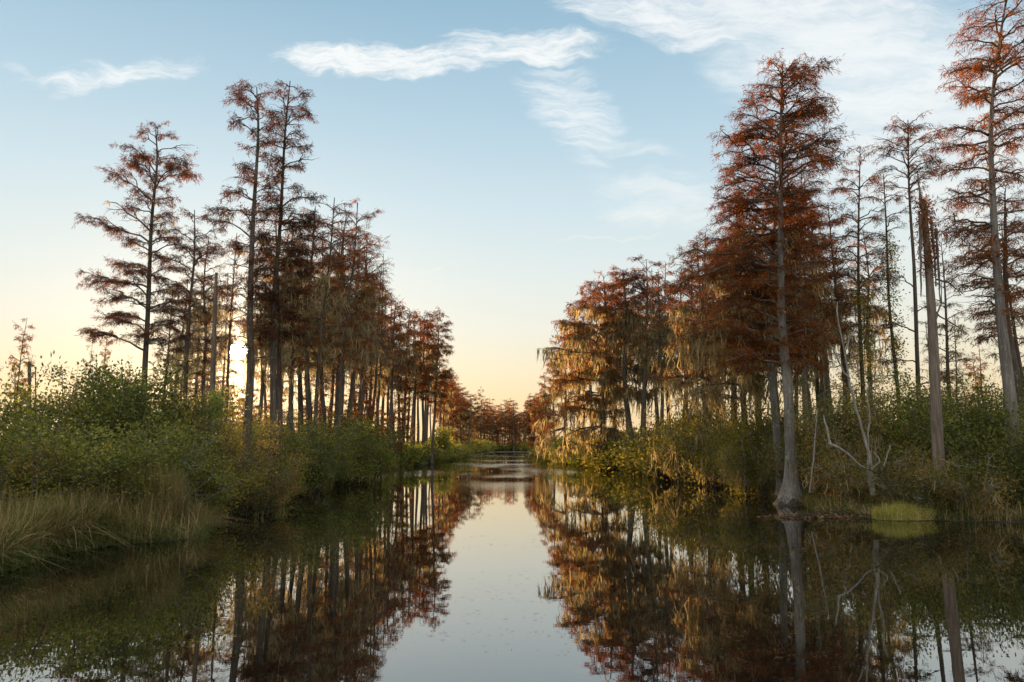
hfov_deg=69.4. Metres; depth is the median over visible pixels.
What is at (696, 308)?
cypress tree
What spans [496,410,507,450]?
cypress tree
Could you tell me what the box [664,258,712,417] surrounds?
cypress tree
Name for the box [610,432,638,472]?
shrub
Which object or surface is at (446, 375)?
cypress tree
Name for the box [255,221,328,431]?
cypress tree
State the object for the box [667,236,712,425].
cypress tree
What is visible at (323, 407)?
cypress tree
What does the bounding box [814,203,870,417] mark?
cypress tree
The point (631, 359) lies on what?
cypress tree
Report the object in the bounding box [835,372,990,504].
shrub
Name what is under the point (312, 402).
cypress tree
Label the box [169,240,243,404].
cypress tree
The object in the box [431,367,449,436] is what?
cypress tree
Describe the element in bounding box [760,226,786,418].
cypress tree
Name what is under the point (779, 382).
cypress tree
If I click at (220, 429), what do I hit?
shrub
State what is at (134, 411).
shrub
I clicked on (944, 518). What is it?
bank grass
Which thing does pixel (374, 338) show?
cypress tree
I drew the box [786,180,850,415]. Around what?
cypress tree
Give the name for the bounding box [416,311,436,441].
cypress tree
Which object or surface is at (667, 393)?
cypress tree
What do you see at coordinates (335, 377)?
cypress tree
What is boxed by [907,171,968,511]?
dead snag
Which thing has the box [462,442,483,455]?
shrub
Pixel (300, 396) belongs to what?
cypress tree
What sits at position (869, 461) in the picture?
dead forked tree
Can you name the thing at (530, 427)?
cypress tree
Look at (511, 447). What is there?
shrub
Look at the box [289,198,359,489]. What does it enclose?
cypress tree
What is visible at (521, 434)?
cypress tree
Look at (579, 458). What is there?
shrub
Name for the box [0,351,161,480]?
shrub
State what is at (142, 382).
shrub
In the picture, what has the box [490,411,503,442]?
cypress tree
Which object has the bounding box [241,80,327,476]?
cypress tree
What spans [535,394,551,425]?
cypress tree
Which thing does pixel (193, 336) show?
cypress tree
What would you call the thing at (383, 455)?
shrub
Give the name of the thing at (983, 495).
shrub
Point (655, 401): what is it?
cypress tree
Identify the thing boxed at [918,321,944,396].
cypress tree
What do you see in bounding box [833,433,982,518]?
shrub
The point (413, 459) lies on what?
shrub
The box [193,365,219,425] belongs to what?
cypress tree
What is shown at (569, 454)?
shrub
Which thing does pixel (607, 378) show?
cypress tree
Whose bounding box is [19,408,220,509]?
shrub
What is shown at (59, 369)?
shrub
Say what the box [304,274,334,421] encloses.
cypress tree
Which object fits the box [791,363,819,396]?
cypress tree
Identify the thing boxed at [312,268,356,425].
cypress tree
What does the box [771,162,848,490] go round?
cypress tree
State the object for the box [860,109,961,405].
cypress tree
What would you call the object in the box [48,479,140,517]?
reed clump
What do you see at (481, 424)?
cypress tree
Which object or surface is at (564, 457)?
shrub
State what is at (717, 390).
cypress tree
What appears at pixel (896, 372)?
cypress tree
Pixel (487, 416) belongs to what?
cypress tree
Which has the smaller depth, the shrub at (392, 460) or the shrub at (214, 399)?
the shrub at (214, 399)
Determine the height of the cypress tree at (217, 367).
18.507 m
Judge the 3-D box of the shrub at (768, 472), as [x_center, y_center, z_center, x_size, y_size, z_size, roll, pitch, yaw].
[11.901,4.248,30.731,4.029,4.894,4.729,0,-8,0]
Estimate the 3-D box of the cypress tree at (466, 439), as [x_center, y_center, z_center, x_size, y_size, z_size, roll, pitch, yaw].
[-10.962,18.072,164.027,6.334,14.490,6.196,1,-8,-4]
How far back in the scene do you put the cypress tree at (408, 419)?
75.61 m
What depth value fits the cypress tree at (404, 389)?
79.47 m
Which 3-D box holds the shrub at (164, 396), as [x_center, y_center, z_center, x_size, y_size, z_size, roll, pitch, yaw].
[-11.339,2.986,23.592,6.026,5.097,5.546,-8,-11,44]
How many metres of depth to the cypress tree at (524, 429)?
241.44 m
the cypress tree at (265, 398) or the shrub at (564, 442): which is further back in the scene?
the shrub at (564, 442)
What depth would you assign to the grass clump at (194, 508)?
18.45 m
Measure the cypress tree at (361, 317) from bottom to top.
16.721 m
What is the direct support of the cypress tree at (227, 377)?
on the ground at (973, 520)
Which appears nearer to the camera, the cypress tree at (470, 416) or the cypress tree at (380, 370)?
the cypress tree at (380, 370)
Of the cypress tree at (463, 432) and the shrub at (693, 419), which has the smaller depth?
the shrub at (693, 419)
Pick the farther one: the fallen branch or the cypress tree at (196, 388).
the cypress tree at (196, 388)
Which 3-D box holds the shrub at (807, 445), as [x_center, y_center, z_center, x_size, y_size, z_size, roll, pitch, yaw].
[11.573,3.398,26.527,5.990,5.461,5.103,-5,-9,30]
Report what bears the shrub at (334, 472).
on the ground at (973, 520)
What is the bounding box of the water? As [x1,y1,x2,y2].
[0,452,1023,681]
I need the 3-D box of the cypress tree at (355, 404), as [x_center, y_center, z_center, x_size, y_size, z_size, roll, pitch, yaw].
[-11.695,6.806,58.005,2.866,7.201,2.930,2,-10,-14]
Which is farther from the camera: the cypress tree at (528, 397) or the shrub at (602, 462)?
the cypress tree at (528, 397)
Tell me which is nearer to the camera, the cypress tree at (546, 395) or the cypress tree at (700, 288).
the cypress tree at (700, 288)
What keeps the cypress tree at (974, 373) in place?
on the ground at (973, 520)
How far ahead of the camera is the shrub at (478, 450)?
169.36 m
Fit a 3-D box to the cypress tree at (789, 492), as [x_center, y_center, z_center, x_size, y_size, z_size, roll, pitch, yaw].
[9.792,-2.722,28.794,7.280,18.095,6.525,4,-9,-27]
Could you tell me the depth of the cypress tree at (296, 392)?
76.00 m
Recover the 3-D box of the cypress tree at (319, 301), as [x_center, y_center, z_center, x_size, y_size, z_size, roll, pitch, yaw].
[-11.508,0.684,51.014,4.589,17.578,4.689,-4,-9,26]
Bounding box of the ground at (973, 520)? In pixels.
[50,451,1022,555]
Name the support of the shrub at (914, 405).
on the ground at (973, 520)
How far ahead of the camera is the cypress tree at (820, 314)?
37.77 m
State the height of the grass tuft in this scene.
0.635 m
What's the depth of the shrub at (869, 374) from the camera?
30.59 m
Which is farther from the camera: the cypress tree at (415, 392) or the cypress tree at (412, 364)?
the cypress tree at (415, 392)
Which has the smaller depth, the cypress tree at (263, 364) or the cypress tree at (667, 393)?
the cypress tree at (263, 364)
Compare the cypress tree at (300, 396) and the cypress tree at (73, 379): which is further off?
the cypress tree at (73, 379)
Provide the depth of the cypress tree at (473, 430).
230.72 m
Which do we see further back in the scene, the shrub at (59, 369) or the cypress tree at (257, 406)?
the cypress tree at (257, 406)
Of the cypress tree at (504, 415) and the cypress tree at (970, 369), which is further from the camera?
the cypress tree at (504, 415)
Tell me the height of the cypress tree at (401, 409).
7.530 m
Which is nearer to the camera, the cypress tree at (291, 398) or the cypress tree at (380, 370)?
the cypress tree at (291, 398)
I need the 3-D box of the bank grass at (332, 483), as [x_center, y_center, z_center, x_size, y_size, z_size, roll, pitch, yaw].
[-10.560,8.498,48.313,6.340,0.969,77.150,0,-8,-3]
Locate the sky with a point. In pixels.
(512, 152)
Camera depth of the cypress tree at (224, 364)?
72.26 m
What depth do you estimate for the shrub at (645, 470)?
50.49 m
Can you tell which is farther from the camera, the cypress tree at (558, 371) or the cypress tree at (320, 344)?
the cypress tree at (558, 371)
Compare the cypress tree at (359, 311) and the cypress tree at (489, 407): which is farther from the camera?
the cypress tree at (489, 407)
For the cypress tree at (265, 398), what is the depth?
66.09 m
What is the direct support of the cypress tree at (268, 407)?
on the ground at (973, 520)
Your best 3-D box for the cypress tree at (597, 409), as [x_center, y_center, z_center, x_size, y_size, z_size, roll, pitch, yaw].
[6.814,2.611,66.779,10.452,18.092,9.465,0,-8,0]
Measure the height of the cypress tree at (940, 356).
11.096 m
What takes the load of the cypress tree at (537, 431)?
on the ground at (973, 520)
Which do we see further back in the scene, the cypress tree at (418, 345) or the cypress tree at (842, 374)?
the cypress tree at (418, 345)
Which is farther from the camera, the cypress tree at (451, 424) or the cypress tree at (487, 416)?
the cypress tree at (487, 416)
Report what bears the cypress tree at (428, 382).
on the ground at (973, 520)
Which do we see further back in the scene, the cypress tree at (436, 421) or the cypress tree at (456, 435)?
the cypress tree at (436, 421)
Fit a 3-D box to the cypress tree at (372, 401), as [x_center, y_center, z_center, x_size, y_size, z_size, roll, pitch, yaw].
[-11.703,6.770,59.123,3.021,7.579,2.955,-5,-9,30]
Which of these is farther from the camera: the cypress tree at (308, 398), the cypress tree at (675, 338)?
the cypress tree at (675, 338)
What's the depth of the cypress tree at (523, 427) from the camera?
171.41 m
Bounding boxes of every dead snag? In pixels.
[27,361,35,421]
[208,272,217,432]
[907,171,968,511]
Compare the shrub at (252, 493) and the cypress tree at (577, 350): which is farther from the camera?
the cypress tree at (577, 350)
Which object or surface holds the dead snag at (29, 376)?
on the ground at (973, 520)
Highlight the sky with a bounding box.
[0,0,1023,443]
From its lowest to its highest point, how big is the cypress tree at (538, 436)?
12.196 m
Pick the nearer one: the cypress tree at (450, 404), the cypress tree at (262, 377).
the cypress tree at (262, 377)
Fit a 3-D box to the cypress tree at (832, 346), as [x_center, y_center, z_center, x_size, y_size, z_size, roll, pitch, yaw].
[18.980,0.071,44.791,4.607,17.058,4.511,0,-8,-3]
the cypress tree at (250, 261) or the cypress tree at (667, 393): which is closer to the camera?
the cypress tree at (250, 261)
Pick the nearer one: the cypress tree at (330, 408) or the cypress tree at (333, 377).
the cypress tree at (330, 408)
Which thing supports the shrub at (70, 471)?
on the ground at (973, 520)
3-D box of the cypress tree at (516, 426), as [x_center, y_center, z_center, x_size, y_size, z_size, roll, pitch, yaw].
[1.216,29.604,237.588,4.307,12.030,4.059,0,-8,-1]
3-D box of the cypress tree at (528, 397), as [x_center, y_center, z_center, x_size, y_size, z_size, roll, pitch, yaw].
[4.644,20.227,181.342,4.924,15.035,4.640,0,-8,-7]
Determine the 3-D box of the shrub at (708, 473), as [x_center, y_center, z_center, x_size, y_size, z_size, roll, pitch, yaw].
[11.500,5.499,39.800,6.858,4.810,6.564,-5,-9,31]
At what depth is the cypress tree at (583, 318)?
91.32 m
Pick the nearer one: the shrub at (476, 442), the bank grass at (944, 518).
the bank grass at (944, 518)
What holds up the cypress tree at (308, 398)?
on the ground at (973, 520)
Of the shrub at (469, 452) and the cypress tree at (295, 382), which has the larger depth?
the shrub at (469, 452)
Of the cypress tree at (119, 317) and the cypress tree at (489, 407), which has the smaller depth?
the cypress tree at (119, 317)
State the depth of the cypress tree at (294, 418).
57.70 m
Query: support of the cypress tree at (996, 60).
on the ground at (973, 520)
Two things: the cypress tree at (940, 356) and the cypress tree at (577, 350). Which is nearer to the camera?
the cypress tree at (940, 356)
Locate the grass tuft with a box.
[867,499,940,520]
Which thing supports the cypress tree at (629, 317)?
on the ground at (973, 520)
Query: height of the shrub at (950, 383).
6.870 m
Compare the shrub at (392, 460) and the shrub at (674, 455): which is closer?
the shrub at (674, 455)
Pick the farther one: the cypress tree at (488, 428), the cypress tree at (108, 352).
the cypress tree at (488, 428)
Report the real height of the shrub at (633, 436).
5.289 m
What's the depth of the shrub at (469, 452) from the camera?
134.29 m
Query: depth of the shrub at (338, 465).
35.44 m
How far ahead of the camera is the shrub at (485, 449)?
189.92 m
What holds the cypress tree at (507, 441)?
on the ground at (973, 520)
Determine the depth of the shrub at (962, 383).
29.51 m
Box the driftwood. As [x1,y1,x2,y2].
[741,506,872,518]
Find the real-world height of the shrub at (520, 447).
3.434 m
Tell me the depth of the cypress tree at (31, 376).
90.03 m
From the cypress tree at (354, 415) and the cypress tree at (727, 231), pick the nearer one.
the cypress tree at (727, 231)
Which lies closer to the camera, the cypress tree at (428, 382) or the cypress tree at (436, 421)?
the cypress tree at (428, 382)
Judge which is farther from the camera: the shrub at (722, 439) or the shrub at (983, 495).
the shrub at (722, 439)
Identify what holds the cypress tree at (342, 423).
on the ground at (973, 520)
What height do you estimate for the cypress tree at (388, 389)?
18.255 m
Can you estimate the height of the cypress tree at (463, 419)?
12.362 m
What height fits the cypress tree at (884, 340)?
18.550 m
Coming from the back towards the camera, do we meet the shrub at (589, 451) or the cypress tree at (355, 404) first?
the shrub at (589, 451)
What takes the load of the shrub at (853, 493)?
on the ground at (973, 520)
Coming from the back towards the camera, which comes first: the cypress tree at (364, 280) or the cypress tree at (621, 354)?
the cypress tree at (621, 354)
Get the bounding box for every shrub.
[0,350,212,466]
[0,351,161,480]
[0,361,112,487]
[0,400,184,512]
[0,408,138,518]
[6,425,145,503]
[11,361,129,436]
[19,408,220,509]
[55,353,254,463]
[85,360,203,421]
[117,426,250,509]
[119,351,277,511]
[151,426,277,520]
[159,390,316,516]
[175,392,286,456]
[201,379,228,433]
[219,420,318,513]
[232,442,342,493]
[235,414,348,494]
[267,409,363,490]
[296,409,393,485]
[321,461,348,479]
[323,412,417,479]
[388,451,401,469]
[391,447,417,466]
[403,443,434,464]
[403,444,425,466]
[418,443,434,461]
[423,440,451,462]
[427,449,453,461]
[428,425,459,460]
[452,442,472,458]
[461,445,476,456]
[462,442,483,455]
[464,442,486,453]
[467,437,492,453]
[470,441,495,452]
[480,439,499,451]
[497,443,509,450]
[507,444,519,450]
[515,443,527,450]
[542,438,560,459]
[546,434,595,463]
[552,445,572,463]
[554,441,587,464]
[557,438,576,445]
[563,448,582,465]
[571,436,596,468]
[572,450,591,465]
[577,430,612,467]
[584,448,623,470]
[591,428,646,473]
[599,436,626,469]
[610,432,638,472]
[615,401,692,477]
[615,424,649,441]
[619,441,673,477]
[638,391,728,483]
[659,382,730,473]
[661,401,763,486]
[693,395,779,491]
[708,421,784,494]
[717,380,802,493]
[751,390,834,495]
[761,363,929,504]
[764,376,869,495]
[789,407,951,511]
[799,346,946,499]
[812,367,901,453]
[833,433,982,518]
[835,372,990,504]
[866,372,1023,492]
[884,371,993,447]
[896,397,1023,511]
[897,435,1023,520]
[907,338,1023,427]
[922,373,1023,487]
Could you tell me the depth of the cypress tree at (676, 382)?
44.11 m
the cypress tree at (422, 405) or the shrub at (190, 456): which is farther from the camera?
the cypress tree at (422, 405)
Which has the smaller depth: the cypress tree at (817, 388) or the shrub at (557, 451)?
the cypress tree at (817, 388)
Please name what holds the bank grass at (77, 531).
on the ground at (973, 520)
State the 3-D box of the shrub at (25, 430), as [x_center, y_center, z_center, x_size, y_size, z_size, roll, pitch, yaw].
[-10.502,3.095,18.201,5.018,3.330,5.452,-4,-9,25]
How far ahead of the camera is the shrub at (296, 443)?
32.57 m
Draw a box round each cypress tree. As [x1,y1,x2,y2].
[5,318,35,402]
[23,355,37,406]
[70,364,81,401]
[72,120,202,410]
[81,342,95,401]
[95,336,112,402]
[143,206,240,424]
[149,286,183,405]
[158,271,199,419]
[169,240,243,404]
[169,266,202,394]
[180,272,219,416]
[182,325,208,396]
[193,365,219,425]
[198,307,226,392]
[199,79,287,470]
[205,233,254,425]
[208,380,236,422]
[217,272,241,397]
[228,397,243,428]
[233,265,285,429]
[234,383,263,429]
[237,389,259,421]
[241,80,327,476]
[241,210,312,457]
[246,231,312,417]
[253,399,269,427]
[254,252,279,424]
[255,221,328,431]
[263,389,288,429]
[273,206,348,447]
[276,236,325,440]
[277,274,288,424]
[283,370,303,424]
[283,407,298,434]
[284,240,316,432]
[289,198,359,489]
[295,376,325,425]
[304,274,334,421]
[306,231,336,445]
[311,212,386,438]
[312,227,381,429]
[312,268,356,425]
[315,196,392,481]
[317,381,347,437]
[325,241,348,412]
[327,413,348,436]
[333,229,388,430]
[338,248,393,431]
[343,407,362,443]
[344,389,358,419]
[345,306,377,399]
[346,226,369,420]
[348,383,377,442]
[352,269,394,429]
[352,379,382,444]
[353,232,385,413]
[358,266,399,427]
[369,298,408,431]
[370,253,398,459]
[373,299,422,449]
[377,291,404,435]
[380,309,412,441]
[380,310,407,443]
[380,392,407,453]
[392,390,413,448]
[393,308,429,442]
[401,316,420,444]
[403,313,428,444]
[403,319,430,451]
[404,311,448,461]
[408,311,430,445]
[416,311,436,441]
[418,307,457,464]
[418,312,440,443]
[429,375,437,439]
[430,370,456,430]
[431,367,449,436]
[431,381,449,435]
[436,378,460,444]
[441,391,463,438]
[442,383,461,441]
[445,381,459,436]
[445,396,473,440]
[453,383,472,441]
[455,391,475,442]
[459,393,484,455]
[465,400,480,439]
[472,414,484,438]
[477,386,485,439]
[477,402,491,439]
[483,397,498,422]
[483,403,494,438]
[483,406,502,442]
[485,412,500,441]
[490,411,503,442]
[496,399,514,444]
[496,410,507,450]
[501,408,512,444]
[504,400,522,450]
[508,413,521,442]
[510,416,520,444]
[515,413,524,444]
[519,412,527,440]
[521,394,533,452]
[522,399,537,446]
[523,396,539,448]
[525,403,538,446]
[526,394,551,439]
[530,270,638,469]
[531,398,550,441]
[532,400,554,439]
[535,358,562,440]
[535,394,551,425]
[536,372,551,440]
[536,402,554,428]
[544,326,577,440]
[551,302,593,430]
[563,286,603,437]
[569,292,595,426]
[588,265,661,446]
[602,281,639,429]
[603,277,634,428]
[606,254,674,446]
[628,274,683,428]
[631,268,673,428]
[648,262,679,421]
[654,48,860,505]
[654,256,729,479]
[661,272,699,419]
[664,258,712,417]
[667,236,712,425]
[672,229,781,439]
[677,232,723,474]
[678,147,825,498]
[702,215,764,426]
[711,188,768,435]
[746,175,837,425]
[757,218,833,417]
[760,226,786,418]
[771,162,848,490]
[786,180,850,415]
[791,228,851,432]
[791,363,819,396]
[795,211,855,418]
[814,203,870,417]
[819,145,896,417]
[829,268,865,409]
[837,234,905,424]
[850,303,883,400]
[853,173,914,434]
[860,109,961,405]
[916,0,1023,503]
[918,242,975,404]
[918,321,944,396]
[939,320,974,411]
[961,175,1023,427]
[962,353,986,417]
[968,342,993,415]
[977,223,1023,402]
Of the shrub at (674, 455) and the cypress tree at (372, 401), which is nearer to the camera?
the shrub at (674, 455)
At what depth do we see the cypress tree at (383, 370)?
70.43 m
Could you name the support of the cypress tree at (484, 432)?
on the ground at (973, 520)
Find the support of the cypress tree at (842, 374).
on the ground at (973, 520)
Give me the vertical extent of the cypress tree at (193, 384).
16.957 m
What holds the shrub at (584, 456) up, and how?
on the ground at (973, 520)
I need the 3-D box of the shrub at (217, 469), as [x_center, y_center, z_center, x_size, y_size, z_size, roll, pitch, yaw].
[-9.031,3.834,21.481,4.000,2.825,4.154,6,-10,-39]
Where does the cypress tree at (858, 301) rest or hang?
on the ground at (973, 520)
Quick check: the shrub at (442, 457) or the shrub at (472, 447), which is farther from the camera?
the shrub at (472, 447)
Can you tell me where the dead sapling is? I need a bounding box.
[809,409,817,492]
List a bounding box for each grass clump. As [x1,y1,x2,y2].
[173,496,282,532]
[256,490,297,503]
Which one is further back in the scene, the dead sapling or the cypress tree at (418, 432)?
the cypress tree at (418, 432)
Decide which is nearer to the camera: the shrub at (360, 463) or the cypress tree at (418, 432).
the shrub at (360, 463)
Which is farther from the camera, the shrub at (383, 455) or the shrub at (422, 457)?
the shrub at (422, 457)
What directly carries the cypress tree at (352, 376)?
on the ground at (973, 520)
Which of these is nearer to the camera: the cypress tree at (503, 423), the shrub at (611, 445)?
the shrub at (611, 445)
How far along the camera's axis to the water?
11.12 m
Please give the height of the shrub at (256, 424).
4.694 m
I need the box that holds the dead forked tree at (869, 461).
[830,301,875,494]
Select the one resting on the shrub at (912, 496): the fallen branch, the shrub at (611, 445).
the fallen branch
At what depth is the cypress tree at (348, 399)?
74.59 m
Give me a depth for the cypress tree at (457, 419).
155.13 m
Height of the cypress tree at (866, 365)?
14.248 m
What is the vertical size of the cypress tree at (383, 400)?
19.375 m
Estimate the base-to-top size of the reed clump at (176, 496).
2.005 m
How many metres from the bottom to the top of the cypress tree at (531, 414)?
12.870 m
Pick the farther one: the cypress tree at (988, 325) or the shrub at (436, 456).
the shrub at (436, 456)
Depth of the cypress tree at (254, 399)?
68.43 m
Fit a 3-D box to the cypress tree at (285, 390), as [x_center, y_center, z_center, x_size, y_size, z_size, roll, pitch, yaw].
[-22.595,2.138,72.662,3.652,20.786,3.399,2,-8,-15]
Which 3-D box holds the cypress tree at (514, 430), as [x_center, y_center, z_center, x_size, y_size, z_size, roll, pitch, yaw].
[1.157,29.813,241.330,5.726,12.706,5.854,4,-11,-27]
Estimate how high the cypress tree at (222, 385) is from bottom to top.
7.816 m
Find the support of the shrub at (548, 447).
on the ground at (973, 520)
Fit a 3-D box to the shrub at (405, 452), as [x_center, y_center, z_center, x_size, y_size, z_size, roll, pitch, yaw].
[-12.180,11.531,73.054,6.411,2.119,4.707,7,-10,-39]
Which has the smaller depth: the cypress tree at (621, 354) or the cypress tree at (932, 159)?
the cypress tree at (932, 159)
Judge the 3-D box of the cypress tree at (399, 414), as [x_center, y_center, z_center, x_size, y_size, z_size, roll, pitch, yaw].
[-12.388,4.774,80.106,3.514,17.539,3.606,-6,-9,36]
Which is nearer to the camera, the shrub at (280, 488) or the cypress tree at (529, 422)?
the shrub at (280, 488)
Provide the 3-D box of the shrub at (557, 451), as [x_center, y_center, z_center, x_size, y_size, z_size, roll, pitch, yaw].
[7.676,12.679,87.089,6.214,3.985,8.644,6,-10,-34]
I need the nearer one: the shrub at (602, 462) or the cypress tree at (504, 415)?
the shrub at (602, 462)
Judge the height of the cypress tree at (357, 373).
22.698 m
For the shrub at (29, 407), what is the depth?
19.66 m
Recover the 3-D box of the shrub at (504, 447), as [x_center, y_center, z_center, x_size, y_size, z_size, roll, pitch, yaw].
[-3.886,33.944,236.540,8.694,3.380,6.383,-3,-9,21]
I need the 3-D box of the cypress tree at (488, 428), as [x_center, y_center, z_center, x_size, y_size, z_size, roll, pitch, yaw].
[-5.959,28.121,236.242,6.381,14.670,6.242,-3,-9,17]
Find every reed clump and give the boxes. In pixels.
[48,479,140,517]
[80,449,206,532]
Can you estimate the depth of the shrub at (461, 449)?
113.67 m
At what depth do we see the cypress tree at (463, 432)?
161.26 m
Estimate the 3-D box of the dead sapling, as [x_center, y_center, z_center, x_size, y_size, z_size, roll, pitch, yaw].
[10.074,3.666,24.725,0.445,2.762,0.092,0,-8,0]
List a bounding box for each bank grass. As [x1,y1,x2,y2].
[0,461,422,580]
[0,481,256,573]
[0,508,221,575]
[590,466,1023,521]
[841,497,1023,523]
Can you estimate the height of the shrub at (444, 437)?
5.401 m
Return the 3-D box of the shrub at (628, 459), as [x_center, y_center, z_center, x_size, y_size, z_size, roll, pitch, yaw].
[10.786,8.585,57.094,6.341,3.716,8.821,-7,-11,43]
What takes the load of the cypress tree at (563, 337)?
on the ground at (973, 520)
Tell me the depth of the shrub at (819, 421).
28.27 m
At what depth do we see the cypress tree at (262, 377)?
58.19 m
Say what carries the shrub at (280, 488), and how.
on the ground at (973, 520)
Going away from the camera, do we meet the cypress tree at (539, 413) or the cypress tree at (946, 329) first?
the cypress tree at (946, 329)
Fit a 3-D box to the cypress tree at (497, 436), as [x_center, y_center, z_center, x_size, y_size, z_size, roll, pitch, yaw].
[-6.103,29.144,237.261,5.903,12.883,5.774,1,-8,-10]
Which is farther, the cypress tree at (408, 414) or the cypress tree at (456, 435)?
the cypress tree at (456, 435)
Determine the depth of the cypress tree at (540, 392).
130.41 m
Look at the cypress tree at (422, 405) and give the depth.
92.25 m
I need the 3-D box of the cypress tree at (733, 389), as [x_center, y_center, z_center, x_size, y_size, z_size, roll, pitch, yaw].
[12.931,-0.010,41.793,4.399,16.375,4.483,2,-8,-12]
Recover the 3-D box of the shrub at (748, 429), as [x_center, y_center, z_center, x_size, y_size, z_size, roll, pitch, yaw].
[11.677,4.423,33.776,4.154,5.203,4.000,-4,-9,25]
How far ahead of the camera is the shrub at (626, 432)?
69.56 m
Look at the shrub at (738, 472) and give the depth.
32.18 m
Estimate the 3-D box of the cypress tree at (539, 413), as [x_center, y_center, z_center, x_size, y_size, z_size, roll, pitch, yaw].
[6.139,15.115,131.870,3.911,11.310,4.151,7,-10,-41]
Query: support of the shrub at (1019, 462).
on the ground at (973, 520)
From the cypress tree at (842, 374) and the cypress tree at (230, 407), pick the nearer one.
the cypress tree at (842, 374)
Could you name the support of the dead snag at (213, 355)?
on the ground at (973, 520)
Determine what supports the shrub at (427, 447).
on the ground at (973, 520)
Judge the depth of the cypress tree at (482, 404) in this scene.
236.26 m
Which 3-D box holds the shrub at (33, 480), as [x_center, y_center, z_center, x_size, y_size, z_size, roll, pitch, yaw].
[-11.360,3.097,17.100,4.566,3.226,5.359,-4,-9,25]
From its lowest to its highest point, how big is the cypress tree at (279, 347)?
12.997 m
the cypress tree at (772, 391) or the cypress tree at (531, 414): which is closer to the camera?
the cypress tree at (772, 391)
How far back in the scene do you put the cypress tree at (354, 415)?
52.80 m
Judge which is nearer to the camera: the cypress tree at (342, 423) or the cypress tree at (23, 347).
the cypress tree at (342, 423)
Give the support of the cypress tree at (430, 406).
on the ground at (973, 520)
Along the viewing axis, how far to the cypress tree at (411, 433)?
90.47 m
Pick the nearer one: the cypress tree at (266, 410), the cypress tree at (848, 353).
the cypress tree at (848, 353)
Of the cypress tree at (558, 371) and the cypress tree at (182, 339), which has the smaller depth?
the cypress tree at (182, 339)
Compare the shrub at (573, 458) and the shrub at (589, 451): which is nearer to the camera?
the shrub at (589, 451)
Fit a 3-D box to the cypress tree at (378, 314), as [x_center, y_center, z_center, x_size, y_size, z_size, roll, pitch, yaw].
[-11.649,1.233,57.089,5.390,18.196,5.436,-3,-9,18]
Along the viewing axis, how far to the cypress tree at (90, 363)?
84.23 m
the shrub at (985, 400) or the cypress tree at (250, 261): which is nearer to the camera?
the shrub at (985, 400)
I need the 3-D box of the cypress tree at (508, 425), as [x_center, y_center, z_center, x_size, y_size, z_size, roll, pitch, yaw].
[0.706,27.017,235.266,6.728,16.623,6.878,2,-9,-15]
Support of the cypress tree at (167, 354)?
on the ground at (973, 520)
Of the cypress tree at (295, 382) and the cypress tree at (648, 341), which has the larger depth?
the cypress tree at (295, 382)
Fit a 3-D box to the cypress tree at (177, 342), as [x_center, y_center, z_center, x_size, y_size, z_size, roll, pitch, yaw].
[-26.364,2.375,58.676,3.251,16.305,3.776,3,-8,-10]
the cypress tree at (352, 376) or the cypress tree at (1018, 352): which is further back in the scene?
the cypress tree at (352, 376)
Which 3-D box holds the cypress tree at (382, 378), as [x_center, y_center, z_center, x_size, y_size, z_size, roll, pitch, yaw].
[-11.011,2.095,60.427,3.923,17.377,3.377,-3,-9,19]
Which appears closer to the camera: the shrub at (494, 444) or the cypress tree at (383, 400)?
the cypress tree at (383, 400)
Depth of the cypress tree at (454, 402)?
139.84 m
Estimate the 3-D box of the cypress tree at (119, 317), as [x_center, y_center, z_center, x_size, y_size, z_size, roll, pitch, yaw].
[-17.545,-1.772,34.472,5.366,17.793,5.488,0,-8,0]
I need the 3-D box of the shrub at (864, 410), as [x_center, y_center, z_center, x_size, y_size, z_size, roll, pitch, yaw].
[13.447,3.177,26.997,6.305,6.090,5.372,-1,-8,9]
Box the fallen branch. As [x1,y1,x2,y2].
[823,415,890,478]
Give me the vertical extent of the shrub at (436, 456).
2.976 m
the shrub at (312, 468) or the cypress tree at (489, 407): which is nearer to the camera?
the shrub at (312, 468)
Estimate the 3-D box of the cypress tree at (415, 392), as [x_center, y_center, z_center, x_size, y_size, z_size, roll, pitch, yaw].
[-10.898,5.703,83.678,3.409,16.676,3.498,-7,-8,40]

